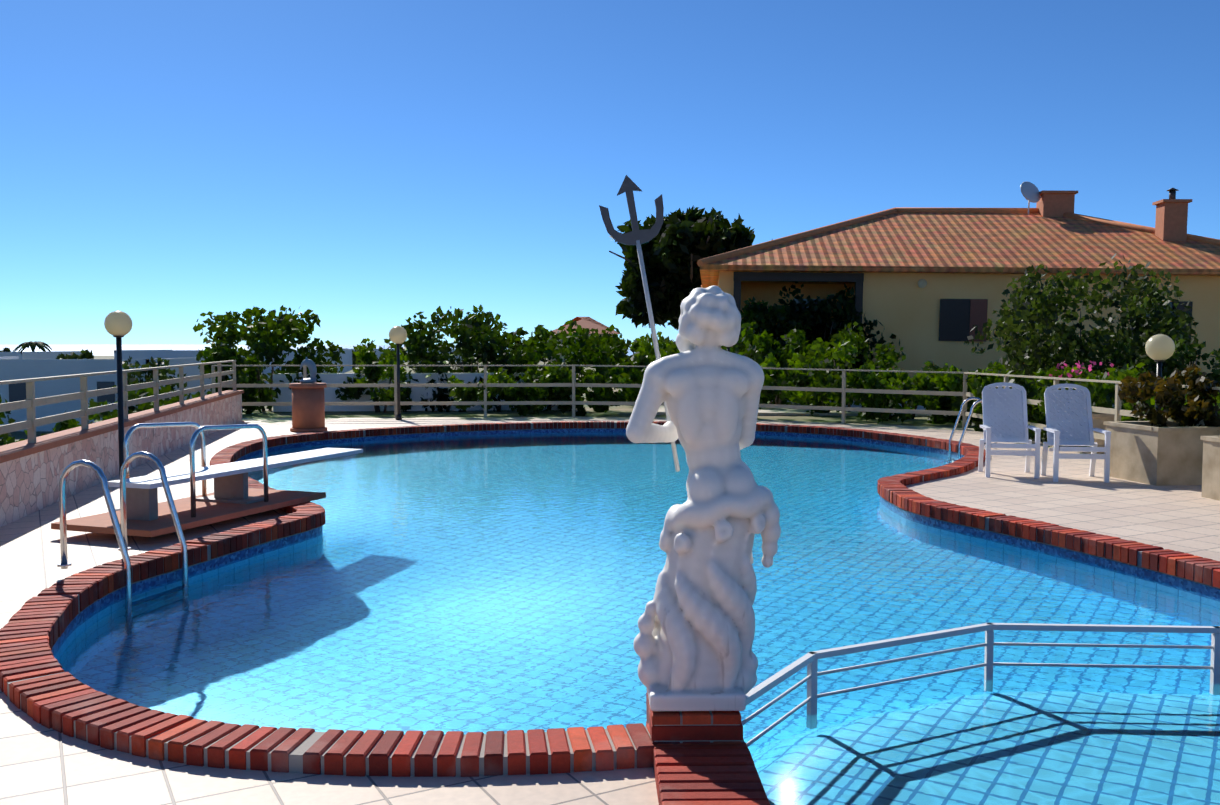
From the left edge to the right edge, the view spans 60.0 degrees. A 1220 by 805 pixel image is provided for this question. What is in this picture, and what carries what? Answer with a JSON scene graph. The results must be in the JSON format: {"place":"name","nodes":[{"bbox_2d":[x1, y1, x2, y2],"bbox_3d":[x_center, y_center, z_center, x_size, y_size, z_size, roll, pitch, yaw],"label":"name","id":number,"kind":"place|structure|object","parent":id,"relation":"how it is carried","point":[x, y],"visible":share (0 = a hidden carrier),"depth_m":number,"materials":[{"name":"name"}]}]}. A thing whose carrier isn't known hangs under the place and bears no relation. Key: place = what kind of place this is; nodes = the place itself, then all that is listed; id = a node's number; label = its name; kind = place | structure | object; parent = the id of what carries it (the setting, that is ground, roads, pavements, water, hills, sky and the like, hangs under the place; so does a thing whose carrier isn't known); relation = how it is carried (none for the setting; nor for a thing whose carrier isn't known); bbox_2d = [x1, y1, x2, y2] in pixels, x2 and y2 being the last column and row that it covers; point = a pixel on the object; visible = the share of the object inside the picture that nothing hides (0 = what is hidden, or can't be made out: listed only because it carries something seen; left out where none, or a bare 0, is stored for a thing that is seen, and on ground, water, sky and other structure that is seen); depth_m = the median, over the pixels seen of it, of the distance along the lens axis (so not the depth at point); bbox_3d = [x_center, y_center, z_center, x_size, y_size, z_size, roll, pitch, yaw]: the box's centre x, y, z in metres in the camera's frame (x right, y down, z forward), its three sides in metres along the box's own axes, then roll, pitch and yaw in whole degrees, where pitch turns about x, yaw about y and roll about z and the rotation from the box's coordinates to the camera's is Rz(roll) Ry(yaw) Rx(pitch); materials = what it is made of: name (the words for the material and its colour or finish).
{"place":"outdoors","nodes":[
{"label":"outdoors","id":0,"kind":"place"},
{"bbox_2d":[0,351,85,358],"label":"distant white building","id":1,"kind":"structure","parent":0,"point":[40,355],"depth_m":152.59,"materials":[{"name":"paint"}]},
{"bbox_2d":[0,356,231,430],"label":"distant white building","id":2,"kind":"structure","parent":0,"point":[13,367],"depth_m":61.48,"materials":[{"name":"paint"}]},
{"bbox_2d":[114,349,351,388],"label":"distant white building","id":3,"kind":"structure","parent":0,"point":[171,353],"depth_m":119.06,"materials":[{"name":"paint"}]},
{"bbox_2d":[0,345,634,441],"bbox_3d":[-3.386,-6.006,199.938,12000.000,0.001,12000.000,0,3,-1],"label":"sea","id":4,"kind":"structure","parent":0,"point":[102,351],"depth_m":1139.39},
{"bbox_2d":[13,341,51,351],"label":"palm","id":5,"kind":"object","parent":4,"relation":"on","point":[38,344],"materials":[{"name":"green plant"}]},
{"bbox_2d":[0,395,80,445],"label":"bush","id":6,"kind":"object","parent":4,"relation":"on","point":[65,425],"visible":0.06,"depth_m":15.88,"materials":[{"name":"green plant"}]},
{"bbox_2d":[0,336,672,411],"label":"distant tree line","id":7,"kind":"object","parent":4,"relation":"on","point":[162,373],"visible":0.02,"depth_m":60.27,"materials":[{"name":"green plant"}]},
{"bbox_2d":[327,348,461,361],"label":"distant white building","id":8,"kind":"structure","parent":0,"point":[377,353],"depth_m":179.17,"materials":[{"name":"paint"}]},
{"bbox_2d":[548,317,619,361],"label":"house","id":9,"kind":"structure","parent":0,"point":[587,322],"depth_m":96.35,"materials":[{"name":"beige"}]},
{"bbox_2d":[0,0,1219,344],"label":"sky","id":10,"kind":"structure","parent":0,"point":[366,166],"materials":[{"name":"blue"}]},
{"bbox_2d":[53,432,1219,804],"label":"pool water","id":11,"kind":"structure","parent":0,"point":[489,582],"depth_m":6.41,"materials":[{"name":"blue liquid"}]},
{"bbox_2d":[57,451,187,599],"bbox_3d":[-3.429,1.281,7.488,0.604,1.821,0.668,1,3,16],"label":"pool ladder","id":12,"kind":"object","parent":11,"relation":"in","point":[121,537],"visible":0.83,"depth_m":7.25,"materials":[{"name":"silver metal"}]},
{"bbox_2d":[242,362,1090,452],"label":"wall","id":13,"kind":"structure","parent":0,"point":[621,411],"depth_m":23.85,"materials":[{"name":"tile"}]},
{"bbox_2d":[104,311,131,479],"bbox_3d":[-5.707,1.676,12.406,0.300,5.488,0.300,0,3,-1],"label":"lamp post","id":14,"kind":"object","parent":13,"relation":"on","point":[118,325],"visible":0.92,"depth_m":12.26,"materials":[{"name":"black"}]},
{"bbox_2d":[0,394,241,526],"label":"parapet wall","id":15,"kind":"structure","parent":13,"relation":"on","point":[29,484],"depth_m":11.71,"materials":[{"name":"stone"}]},
{"bbox_2d":[0,360,235,442],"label":"fence","id":16,"kind":"object","parent":15,"relation":"on","point":[30,403],"depth_m":12.38,"materials":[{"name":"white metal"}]},
{"bbox_2d":[0,390,243,462],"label":"wall cap","id":17,"kind":"object","parent":15,"relation":"on","point":[15,450],"visible":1,"depth_m":12.08,"materials":[{"name":"ceramic"}]},
{"bbox_2d":[79,378,199,423],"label":"bush","id":18,"kind":"object","parent":13,"relation":"on","point":[137,394],"visible":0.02,"depth_m":23.57,"materials":[{"name":"green plant"}]},
{"bbox_2d":[198,341,261,410],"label":"bush","id":19,"kind":"object","parent":13,"relation":"on","point":[218,353],"visible":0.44,"depth_m":24.11,"materials":[{"name":"green plant"}]},
{"bbox_2d":[193,305,344,413],"bbox_3d":[-8.097,-1.003,25.229,3.453,2.679,2.610,0,3,-1],"label":"bush","id":20,"kind":"object","parent":13,"relation":"on","point":[260,340],"visible":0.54,"depth_m":24.79,"materials":[{"name":"green plant"}]},
{"bbox_2d":[335,338,412,412],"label":"bush","id":21,"kind":"object","parent":13,"relation":"on","point":[367,355],"visible":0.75,"depth_m":24.66,"materials":[{"name":"green plant"}]},
{"bbox_2d":[273,373,575,411],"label":"white garden wall","id":22,"kind":"structure","parent":13,"relation":"on","point":[416,394],"depth_m":25.20,"materials":[{"name":"white paint"}]},
{"bbox_2d":[376,304,551,411],"bbox_3d":[-3.507,-1.008,26.471,4.113,2.858,3.617,2,4,30],"label":"bush","id":23,"kind":"object","parent":13,"relation":"on","point":[478,338],"visible":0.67,"depth_m":25.41,"materials":[{"name":"green plant"}]},
{"bbox_2d":[447,362,577,415],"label":"hedge","id":24,"kind":"object","parent":13,"relation":"on","point":[563,374],"visible":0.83,"depth_m":23.58,"materials":[{"name":"green plant"}]},
{"bbox_2d":[495,319,624,412],"bbox_3d":[-1.169,-0.857,25.392,3.169,2.301,2.568,0,3,-1],"label":"bush","id":25,"kind":"object","parent":13,"relation":"on","point":[595,348],"visible":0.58,"depth_m":24.92,"materials":[{"name":"green plant"}]},
{"bbox_2d":[0,417,1219,804],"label":"pool deck paving","id":26,"kind":"structure","parent":13,"relation":"on","point":[40,763],"depth_m":7.91,"materials":[{"name":"tile"}]},
{"bbox_2d":[51,488,325,536],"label":"diving board platform","id":27,"kind":"structure","parent":26,"relation":"on","point":[206,514],"depth_m":9.20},
{"bbox_2d":[126,472,263,520],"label":"diving board supports","id":28,"kind":"object","parent":27,"relation":"on","point":[142,504],"visible":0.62,"depth_m":9.81,"materials":[{"name":"grey concrete"}]},
{"bbox_2d":[108,448,362,488],"bbox_3d":[-3.470,0.608,10.237,1.558,0.040,3.058,0,3,-1],"label":"diving board","id":29,"kind":"object","parent":28,"relation":"on","point":[183,476],"visible":0.86,"depth_m":9.88,"materials":[{"name":"white plastic"}]},
{"bbox_2d":[123,422,268,517],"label":"diving board handrails","id":30,"kind":"object","parent":27,"relation":"on","point":[200,430],"visible":0.94,"depth_m":9.46,"materials":[{"name":"silver metal"}]},
{"bbox_2d":[289,383,326,431],"bbox_3d":[-5.557,0.085,19.460,0.660,0.880,0.660,0,3,-1],"label":"pedestal","id":31,"kind":"object","parent":26,"relation":"on","point":[308,407],"visible":1,"depth_m":19.21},
{"bbox_2d":[299,357,316,382],"bbox_3d":[-5.554,-0.591,19.422,0.328,0.504,0.310,0,3,-1],"label":"dolphin sculpture","id":32,"kind":"object","parent":31,"relation":"on","point":[310,364],"visible":0.94,"depth_m":19.37,"materials":[{"name":"grey stone"}]},
{"bbox_2d":[389,326,406,419],"bbox_3d":[-4.451,-0.619,22.217,0.380,1.980,0.380,0,3,-1],"label":"lamp post","id":33,"kind":"object","parent":26,"relation":"on","point":[398,335],"visible":1,"depth_m":22.15,"materials":[{"name":"black"}]},
{"bbox_2d":[211,365,966,429],"bbox_3d":[-0.719,-0.199,22.079,15.390,1.156,2.079,1,3,10],"label":"fence","id":34,"kind":"object","parent":26,"relation":"on","point":[573,402],"visible":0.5,"depth_m":22.64,"materials":[{"name":"beige metal"}]},
{"bbox_2d":[978,382,1040,478],"bbox_3d":[4.895,0.334,12.990,0.620,1.140,0.802,1,3,11],"label":"plastic chair","id":35,"kind":"object","parent":26,"relation":"on","point":[1005,419],"visible":1,"depth_m":13.18,"materials":[{"name":"white plastic"}]},
{"bbox_2d":[1040,383,1110,482],"bbox_3d":[5.531,0.356,12.592,0.620,1.140,0.802,1,3,9],"label":"plastic chair","id":36,"kind":"object","parent":26,"relation":"on","point":[1068,413],"visible":1,"depth_m":12.78,"materials":[{"name":"white plastic"}]},
{"bbox_2d":[962,372,1219,447],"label":"fence","id":37,"kind":"object","parent":26,"relation":"on","point":[1117,411],"visible":0.31,"depth_m":15.10,"materials":[{"name":"beige metal"}]},
{"bbox_2d":[1145,334,1174,410],"bbox_3d":[6.766,0.020,13.033,0.330,1.724,0.330,0,3,-1],"label":"lamp post","id":38,"kind":"object","parent":26,"relation":"on","point":[1159,349],"visible":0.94,"depth_m":12.90,"materials":[{"name":"black"}]},
{"bbox_2d":[1103,364,1219,485],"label":"stone planter","id":39,"kind":"object","parent":26,"relation":"on","point":[1158,449],"visible":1,"depth_m":12.20,"materials":[{"name":"beige stone"}]},
{"bbox_2d":[1200,402,1219,500],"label":"stone planter","id":40,"kind":"object","parent":26,"relation":"on","point":[1211,471],"visible":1,"depth_m":10.94,"materials":[{"name":"beige stone"}]},
{"bbox_2d":[0,421,1219,804],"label":"coping bricks","id":41,"kind":"object","parent":13,"relation":"on","point":[700,773],"visible":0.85,"depth_m":4.38,"materials":[{"name":"red brick"}]},
{"bbox_2d":[3,422,1219,775],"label":"coping mortar","id":42,"kind":"object","parent":41,"relation":"attached to","point":[295,760],"visible":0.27,"depth_m":4.09,"materials":[{"name":"grey concrete"}]},
{"bbox_2d":[52,429,1219,653],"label":"pool walls","id":43,"kind":"structure","parent":13,"relation":"on","point":[1066,553],"depth_m":8.97,"materials":[{"name":"tile"}]},
{"bbox_2d":[614,331,673,405],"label":"bush","id":44,"kind":"object","parent":13,"relation":"on","point":[635,345],"visible":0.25,"depth_m":27.34,"materials":[{"name":"green plant"}]},
{"bbox_2d":[609,205,772,329],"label":"tree","id":45,"kind":"object","parent":13,"relation":"on","point":[678,247],"visible":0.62,"depth_m":53.07,"materials":[{"name":"green plant"}]},
{"bbox_2d":[646,691,742,744],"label":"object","id":46,"kind":"structure","parent":13,"relation":"on","point":[708,731],"depth_m":4.04,"materials":[{"name":"red brick"}]},
{"bbox_2d":[654,711,739,742],"bbox_3d":[0.331,1.732,4.266,0.328,1.090,0.398,0,3,-1],"label":"statue pier mortar","id":47,"kind":"object","parent":46,"relation":"attached to","point":[681,719],"visible":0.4,"depth_m":4.04,"materials":[{"name":"grey concrete"}]},
{"bbox_2d":[626,285,780,710],"bbox_3d":[0.350,0.389,4.195,0.562,1.702,0.493,-2,4,-30],"label":"neptune statue","id":48,"kind":"object","parent":46,"relation":"on","point":[693,641],"visible":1,"depth_m":4.07,"materials":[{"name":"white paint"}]},
{"bbox_2d":[599,175,679,471],"bbox_3d":[0.124,-0.322,4.363,0.338,1.224,0.019,0,3,-1],"label":"trident","id":49,"kind":"object","parent":48,"relation":"attached to","point":[636,236],"visible":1,"depth_m":4.34,"materials":[{"name":"grey paint"}]},
{"bbox_2d":[721,296,813,362],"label":"bush","id":50,"kind":"object","parent":13,"relation":"on","point":[759,313],"visible":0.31,"depth_m":28.50,"materials":[{"name":"green plant"}]},
{"bbox_2d":[575,338,979,424],"bbox_3d":[3.462,-0.459,22.683,9.006,1.892,2.106,1,3,23],"label":"hedge","id":51,"kind":"object","parent":13,"relation":"on","point":[950,382],"visible":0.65,"depth_m":22.01,"materials":[{"name":"green plant"}]},
{"bbox_2d":[738,322,834,405],"bbox_3d":[4.175,-0.827,26.094,2.842,2.361,2.514,-2,4,-27],"label":"bush","id":52,"kind":"object","parent":13,"relation":"on","point":[758,346],"visible":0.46,"depth_m":25.65,"materials":[{"name":"green plant"}]},
{"bbox_2d":[740,282,899,399],"bbox_3d":[5.756,-1.646,30.123,4.696,3.791,3.671,0,3,-1],"label":"bush","id":53,"kind":"object","parent":13,"relation":"on","point":[818,312],"visible":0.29,"depth_m":29.32,"materials":[{"name":"green plant"}]},
{"bbox_2d":[796,320,905,415],"bbox_3d":[5.392,-0.718,24.027,2.529,2.326,1.951,0,3,-1],"label":"bush","id":54,"kind":"object","parent":13,"relation":"on","point":[859,341],"visible":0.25,"depth_m":23.91,"materials":[{"name":"green plant"}]},
{"bbox_2d":[656,399,1114,415],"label":"house patio paving","id":55,"kind":"structure","parent":13,"relation":"on","point":[776,411],"depth_m":23.79,"materials":[{"name":"stone"}]},
{"bbox_2d":[848,352,961,421],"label":"bush","id":56,"kind":"object","parent":13,"relation":"on","point":[883,359],"visible":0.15,"depth_m":22.27,"materials":[{"name":"green plant"}]},
{"bbox_2d":[929,368,1003,424],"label":"bush","id":57,"kind":"object","parent":13,"relation":"on","point":[945,404],"visible":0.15,"depth_m":21.16,"materials":[{"name":"green plant"}]},
{"bbox_2d":[718,271,1219,398],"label":"house walls","id":58,"kind":"structure","parent":13,"relation":"on","point":[904,308],"depth_m":29.40,"materials":[{"name":"beige paint"}]},
{"bbox_2d":[918,279,926,287],"bbox_3d":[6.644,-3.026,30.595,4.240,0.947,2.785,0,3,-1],"label":"wall lamp","id":59,"kind":"object","parent":58,"relation":"attached to","point":[922,283],"visible":0.54,"depth_m":29.24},
{"bbox_2d":[700,212,1219,287],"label":"house roof","id":60,"kind":"structure","parent":58,"relation":"on","point":[976,243],"depth_m":30.31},
{"bbox_2d":[697,207,1219,287],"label":"roof ridge tiles","id":61,"kind":"object","parent":60,"relation":"on","point":[729,254],"visible":0.38,"depth_m":32.64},
{"bbox_2d":[1036,188,1191,240],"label":"chimneys","id":62,"kind":"object","parent":60,"relation":"on","point":[1171,218],"visible":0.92,"depth_m":30.95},
{"bbox_2d":[733,272,1192,357],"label":"house shutters and frame","id":63,"kind":"object","parent":58,"relation":"attached to","point":[959,319],"visible":0.44,"depth_m":29.32,"materials":[{"name":"brown wood"}]},
{"bbox_2d":[794,299,1175,341],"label":"windows","id":64,"kind":"structure","parent":58,"relation":"in","point":[1173,307],"depth_m":31.79,"materials":[{"name":"black glass"}]},
{"bbox_2d":[1009,369,1043,440],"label":"shrub","id":65,"kind":"object","parent":13,"relation":"on","point":[1028,384],"visible":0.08,"depth_m":17.45,"materials":[{"name":"green plant"}]},
{"bbox_2d":[1032,361,1114,446],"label":"pink flower shrub","id":66,"kind":"object","parent":13,"relation":"on","point":[1054,371],"visible":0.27,"depth_m":16.54,"materials":[{"name":"green plant"}]},
{"bbox_2d":[964,253,1198,399],"bbox_3d":[10.694,-1.297,23.607,4.990,3.918,4.480,0,3,-1],"label":"olive shrub","id":67,"kind":"object","parent":13,"relation":"on","point":[1032,357],"visible":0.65,"depth_m":22.82,"materials":[{"name":"green plant"}]},
{"bbox_2d":[966,360,1219,441],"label":"hedge","id":68,"kind":"object","parent":13,"relation":"on","point":[976,383],"visible":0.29,"depth_m":16.51,"materials":[{"name":"green plant"}]},
{"bbox_2d":[1090,412,1114,453],"bbox_3d":[7.256,0.452,15.387,0.660,0.600,0.660,0,3,-1],"label":"stone pot planter","id":69,"kind":"object","parent":13,"relation":"on","point":[1098,419],"visible":0.25,"depth_m":15.18,"materials":[{"name":"beige stone"}]},
{"bbox_2d":[1106,334,1219,405],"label":"olive shrub","id":70,"kind":"object","parent":13,"relation":"on","point":[1170,364],"visible":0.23,"depth_m":21.30,"materials":[{"name":"green plant"}]},
{"bbox_2d":[1020,181,1040,214],"bbox_3d":[13.476,-6.527,33.867,0.800,1.163,0.362,-1,3,-21],"label":"satellite dish","id":71,"kind":"object","parent":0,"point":[1030,191],"visible":1,"depth_m":33.78,"materials":[{"name":"grey metal"}]},
{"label":"pool floor","id":72,"kind":"structure","parent":0,"visible":0},
{"bbox_2d":[949,397,996,459],"bbox_3d":[5.436,0.828,15.831,0.638,1.800,0.619,0,3,-1],"label":"pool ladder","id":73,"kind":"object","parent":72,"relation":"on","point":[979,400],"visible":0.38,"depth_m":16.03,"materials":[{"name":"silver metal"}]},
{"bbox_2d":[741,623,1219,746],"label":"metal railing","id":74,"kind":"object","parent":72,"relation":"on","point":[809,660],"visible":0.88,"depth_m":5.34,"materials":[{"name":"silver metal"}]}
]}

